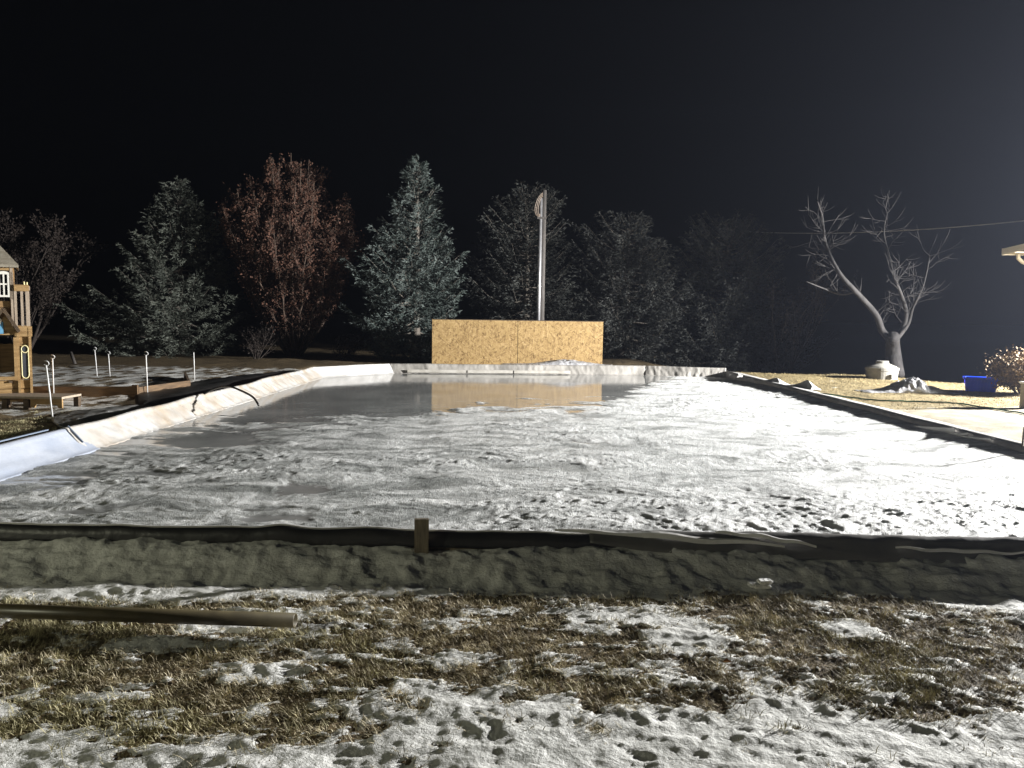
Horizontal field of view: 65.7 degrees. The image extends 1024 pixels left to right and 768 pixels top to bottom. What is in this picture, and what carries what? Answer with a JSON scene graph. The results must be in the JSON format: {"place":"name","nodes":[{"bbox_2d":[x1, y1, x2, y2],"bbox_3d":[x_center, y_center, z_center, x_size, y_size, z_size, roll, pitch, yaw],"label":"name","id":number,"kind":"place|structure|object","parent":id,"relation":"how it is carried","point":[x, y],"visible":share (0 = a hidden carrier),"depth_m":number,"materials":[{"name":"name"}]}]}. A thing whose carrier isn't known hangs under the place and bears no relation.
{"place":"outdoors","nodes":[
{"label":"outdoors","id":0,"kind":"place"},
{"bbox_2d":[0,311,1023,767],"bbox_3d":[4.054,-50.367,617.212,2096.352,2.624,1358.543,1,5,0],"label":"ground","id":1,"kind":"structure","parent":0,"point":[140,569],"depth_m":4.04,"materials":[{"name":"white snow"}]},
{"bbox_2d":[0,246,32,405],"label":"playhouse","id":2,"kind":"object","parent":1,"relation":"on","point":[16,356],"visible":0.94,"depth_m":11.53,"materials":[{"name":"brown wood"}]},
{"bbox_2d":[0,271,9,296],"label":"window","id":3,"kind":"structure","parent":2,"relation":"in","point":[4,276],"depth_m":11.43,"materials":[{"name":"white paint"}]},
{"bbox_2d":[0,410,69,442],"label":"side grass","id":4,"kind":"structure","parent":1,"relation":"on","point":[17,426],"depth_m":9.38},
{"bbox_2d":[0,393,80,409],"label":"deck","id":5,"kind":"structure","parent":1,"relation":"on","point":[30,400],"depth_m":11.13,"materials":[{"name":"brown wood"}]},
{"bbox_2d":[44,360,52,418],"bbox_3d":[-5.924,0.094,10.198,0.150,0.803,0.191,1,5,0],"label":"garden stake","id":6,"kind":"object","parent":1,"relation":"on","point":[49,390],"visible":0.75,"depth_m":10.16,"materials":[{"name":"white plastic"}]},
{"bbox_2d":[51,355,54,392],"bbox_3d":[-7.420,-0.119,12.822,0.057,0.716,0.154,-4,7,-42],"label":"garden stake","id":7,"kind":"object","parent":1,"relation":"on","point":[53,373],"visible":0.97,"depth_m":12.81,"materials":[{"name":"white plastic"}]},
{"bbox_2d":[0,205,114,348],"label":"leafy tree","id":8,"kind":"object","parent":1,"relation":"on","point":[42,284],"visible":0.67,"depth_m":23.84,"materials":[{"name":"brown plant"}]},
{"bbox_2d":[69,352,76,363],"bbox_3d":[-11.374,-0.609,20.600,0.383,0.454,0.078,5,6,38],"label":"fallen pole","id":9,"kind":"object","parent":1,"relation":"on","point":[72,357],"visible":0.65,"depth_m":20.60,"materials":[{"name":"grey metal"}]},
{"bbox_2d":[93,347,97,375],"bbox_3d":[-8.711,-0.440,16.595,0.067,0.673,0.131,-1,5,-25],"label":"garden stake","id":10,"kind":"object","parent":1,"relation":"on","point":[95,361],"visible":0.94,"depth_m":16.59,"materials":[{"name":"white plastic"}]},
{"bbox_2d":[51,405,145,427],"bbox_3d":[-5.440,0.473,10.616,1.000,0.257,2.401,1,5,0],"label":"tarp","id":11,"kind":"object","parent":1,"relation":"on","point":[71,418],"visible":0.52,"depth_m":10.29,"materials":[{"name":"black plastic"}]},
{"bbox_2d":[16,372,190,396],"bbox_3d":[-6.746,0.016,14.350,2.105,0.240,4.306,3,5,22],"label":"garden bed","id":12,"kind":"object","parent":1,"relation":"on","point":[98,391],"visible":0.65,"depth_m":13.02,"materials":[{"name":"brown wood"}]},
{"bbox_2d":[144,351,147,391],"bbox_3d":[-6.062,-0.158,13.154,0.063,0.773,0.139,-2,6,-33],"label":"garden stake","id":13,"kind":"object","parent":1,"relation":"on","point":[146,370],"visible":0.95,"depth_m":13.14,"materials":[{"name":"white plastic"}]},
{"bbox_2d":[0,604,297,627],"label":"pipe","id":14,"kind":"object","parent":1,"relation":"on","point":[156,615],"visible":1,"depth_m":4.02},
{"bbox_2d":[52,176,267,358],"bbox_3d":[-11.147,-3.567,25.317,5.851,6.231,5.686,1,5,0],"label":"spruce tree","id":15,"kind":"object","parent":1,"relation":"on","point":[180,318],"visible":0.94,"depth_m":24.81,"materials":[{"name":"green plant"}]},
{"bbox_2d":[0,367,322,480],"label":"rink wall","id":16,"kind":"structure","parent":1,"relation":"on","point":[20,456],"depth_m":9.55,"materials":[{"name":"plastic"}]},
{"bbox_2d":[203,386,259,405],"bbox_3d":[-4.219,0.163,12.046,1.384,0.233,0.276,4,6,31],"label":"black hose","id":17,"kind":"object","parent":16,"relation":"on","point":[238,389],"visible":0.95,"depth_m":12.19,"materials":[{"name":"black rubber"}]},
{"bbox_2d":[135,370,288,406],"bbox_3d":[-5.566,0.088,14.699,1.327,0.206,8.000,1,5,0],"label":"black tarp","id":18,"kind":"object","parent":1,"relation":"on","point":[154,398],"visible":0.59,"depth_m":13.74,"materials":[{"name":"black plastic"}]},
{"bbox_2d":[240,320,282,358],"bbox_3d":[-7.544,-1.361,23.753,1.235,1.226,1.402,1,5,0],"label":"weed clump","id":19,"kind":"object","parent":1,"relation":"on","point":[254,350],"visible":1,"depth_m":23.76,"materials":[{"name":"brown plant"}]},
{"bbox_2d":[210,152,367,356],"bbox_3d":[-6.976,-4.027,25.242,4.706,6.364,4.402,5,6,40],"label":"leafy tree","id":20,"kind":"object","parent":1,"relation":"on","point":[291,278],"visible":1,"depth_m":24.48,"materials":[{"name":"orange plant"}]},
{"bbox_2d":[313,364,393,377],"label":"rink wall","id":21,"kind":"structure","parent":1,"relation":"on","point":[347,370],"depth_m":19.68,"materials":[{"name":"white plastic"}]},
{"bbox_2d":[337,154,469,362],"bbox_3d":[-3.319,-3.676,24.297,4.198,6.666,4.448,1,5,0],"label":"spruce tree","id":22,"kind":"object","parent":1,"relation":"on","point":[410,285],"visible":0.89,"depth_m":23.84,"materials":[{"name":"green plant"}]},
{"bbox_2d":[414,518,428,552],"bbox_3d":[-0.583,1.091,5.116,0.092,0.454,0.042,0,5,-7],"label":"wooden post","id":23,"kind":"object","parent":1,"relation":"on","point":[421,535],"visible":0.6,"depth_m":5.09,"materials":[{"name":"brown wood"}]},
{"bbox_2d":[0,522,1023,563],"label":"rink wall","id":24,"kind":"structure","parent":1,"relation":"on","point":[889,548],"depth_m":5.16,"materials":[{"name":"black plastic"}]},
{"bbox_2d":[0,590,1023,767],"bbox_3d":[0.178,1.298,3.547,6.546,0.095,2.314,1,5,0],"label":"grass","id":25,"kind":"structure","parent":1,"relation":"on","point":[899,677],"depth_m":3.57,"materials":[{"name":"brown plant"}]},
{"bbox_2d":[432,319,603,363],"bbox_3d":[0.156,-1.061,22.208,4.799,1.452,0.115,1,5,-1],"label":"backstop","id":26,"kind":"object","parent":1,"relation":"on","point":[464,341],"visible":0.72,"depth_m":22.14,"materials":[{"name":"brown wood"}]},
{"bbox_2d":[390,363,645,374],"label":"rink wall","id":27,"kind":"structure","parent":1,"relation":"on","point":[425,368],"depth_m":20.88,"materials":[{"name":"white plastic"}]},
{"bbox_2d":[501,359,603,364],"bbox_3d":[1.270,-0.592,21.441,3.168,0.147,0.633,1,5,0],"label":"snow pile","id":28,"kind":"object","parent":27,"relation":"on","point":[563,362],"visible":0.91,"depth_m":21.24,"materials":[{"name":"white snow"}]},
{"bbox_2d":[459,179,593,321],"bbox_3d":[0.472,-3.747,27.321,4.806,6.278,4.840,1,5,0],"label":"spruce tree","id":29,"kind":"object","parent":1,"relation":"on","point":[503,284],"visible":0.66,"depth_m":26.76,"materials":[{"name":"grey plant"}]},
{"bbox_2d":[534,190,546,319],"bbox_3d":[0.779,-2.949,22.698,0.348,5.107,0.256,1,5,0],"label":"flagpole","id":30,"kind":"object","parent":1,"relation":"on","point":[541,216],"visible":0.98,"depth_m":22.57,"materials":[{"name":"metal"}]},
{"bbox_2d":[555,209,708,364],"bbox_3d":[4.269,-3.349,28.002,5.164,5.590,5.215,-2,6,-28],"label":"spruce tree","id":31,"kind":"object","parent":1,"relation":"on","point":[611,279],"visible":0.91,"depth_m":27.08,"materials":[{"name":"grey plant"}]},
{"bbox_2d":[645,366,725,377],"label":"rink wall","id":32,"kind":"structure","parent":1,"relation":"on","point":[682,371],"depth_m":20.86,"materials":[{"name":"white plastic"}]},
{"bbox_2d":[650,208,826,373],"bbox_3d":[8.069,-2.647,28.361,6.714,7.001,5.858,1,5,0],"label":"spruce tree","id":33,"kind":"object","parent":1,"relation":"on","point":[725,341],"visible":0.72,"depth_m":27.55,"materials":[{"name":"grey plant"}]},
{"bbox_2d":[747,578,772,588],"bbox_3d":[1.478,1.186,4.725,0.146,0.050,0.076,1,5,0],"label":"ice chunk","id":34,"kind":"object","parent":1,"relation":"on","point":[763,583],"visible":1,"depth_m":4.70,"materials":[{"name":"white"}]},
{"bbox_2d":[729,243,857,373],"bbox_3d":[8.941,-2.361,26.634,2.217,5.329,5.660,-2,6,-30],"label":"leafy tree","id":35,"kind":"object","parent":1,"relation":"on","point":[792,340],"visible":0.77,"depth_m":25.97,"materials":[{"name":"grey plant"}]},
{"bbox_2d":[725,371,1023,452],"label":"rink wall","id":36,"kind":"structure","parent":1,"relation":"on","point":[952,429],"depth_m":12.06,"materials":[{"name":"black tarp"}]},
{"bbox_2d":[1021,427,1023,448],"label":"grade stake","id":37,"kind":"object","parent":36,"relation":"attached to","point":[1022,444],"visible":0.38,"depth_m":8.88,"materials":[{"name":"white wood"}]},
{"bbox_2d":[796,191,962,377],"bbox_3d":[9.383,-2.638,20.660,4.026,5.074,1.795,1,5,0],"label":"bare tree","id":38,"kind":"object","parent":1,"relation":"on","point":[893,355],"visible":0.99,"depth_m":20.59,"materials":[{"name":"grey plant"}]},
{"bbox_2d":[741,372,1019,409],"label":"lawn grass","id":39,"kind":"structure","parent":1,"relation":"on","point":[854,391],"depth_m":15.88,"materials":[{"name":"plant"}]},
{"bbox_2d":[865,360,898,379],"bbox_3d":[9.033,-0.345,19.362,0.770,0.440,0.805,1,5,0],"label":"septic riser","id":40,"kind":"object","parent":1,"relation":"on","point":[881,370],"visible":1,"depth_m":19.11,"materials":[{"name":"plastic"}]},
{"bbox_2d":[855,377,958,393],"bbox_3d":[7.749,0.013,15.617,1.829,0.315,0.794,1,5,0],"label":"snow pile","id":41,"kind":"object","parent":1,"relation":"on","point":[912,385],"visible":1,"depth_m":15.36,"materials":[{"name":"white snow"}]},
{"bbox_2d":[822,393,1023,413],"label":"garden hose","id":42,"kind":"object","parent":1,"relation":"on","point":[927,401],"visible":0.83,"depth_m":13.69,"materials":[{"name":"black rubber"}]},
{"bbox_2d":[963,376,999,391],"bbox_3d":[9.413,0.004,15.942,0.630,0.282,0.444,3,6,27],"label":"plastic tub","id":43,"kind":"object","parent":1,"relation":"on","point":[977,383],"visible":0.81,"depth_m":15.78,"materials":[{"name":"blue plastic"}]},
{"bbox_2d":[977,343,1023,393],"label":"dry shrub","id":44,"kind":"object","parent":1,"relation":"on","point":[1006,371],"visible":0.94,"depth_m":15.30,"materials":[{"name":"beige plant"}]},
{"bbox_2d":[1001,244,1023,263],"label":"house","id":45,"kind":"structure","parent":1,"relation":"on","point":[1017,250],"depth_m":19.79,"materials":[{"name":"beige"}]},
{"bbox_2d":[0,373,1023,536],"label":"ice","id":46,"kind":"structure","parent":0,"point":[520,452],"depth_m":8.06,"materials":[{"name":"white ice"}]},
{"bbox_2d":[0,577,1023,767],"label":"dry grass","id":47,"kind":"structure","parent":0,"point":[399,617],"depth_m":3.77,"materials":[{"name":"brown plant"}]},
{"bbox_2d":[0,0,1023,324],"label":"sky","id":48,"kind":"structure","parent":0,"point":[673,111],"materials":[{"name":"black"}]},
{"bbox_2d":[761,220,1023,233],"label":"overhead cable","id":49,"kind":"object","parent":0,"point":[906,230],"visible":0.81,"depth_m":23.24,"materials":[{"name":"grey plastic"}]},
{"bbox_2d":[1019,381,1023,407],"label":"garden pillar","id":50,"kind":"structure","parent":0,"point":[1021,404],"depth_m":13.09,"materials":[{"name":"beige paint"}]}
]}

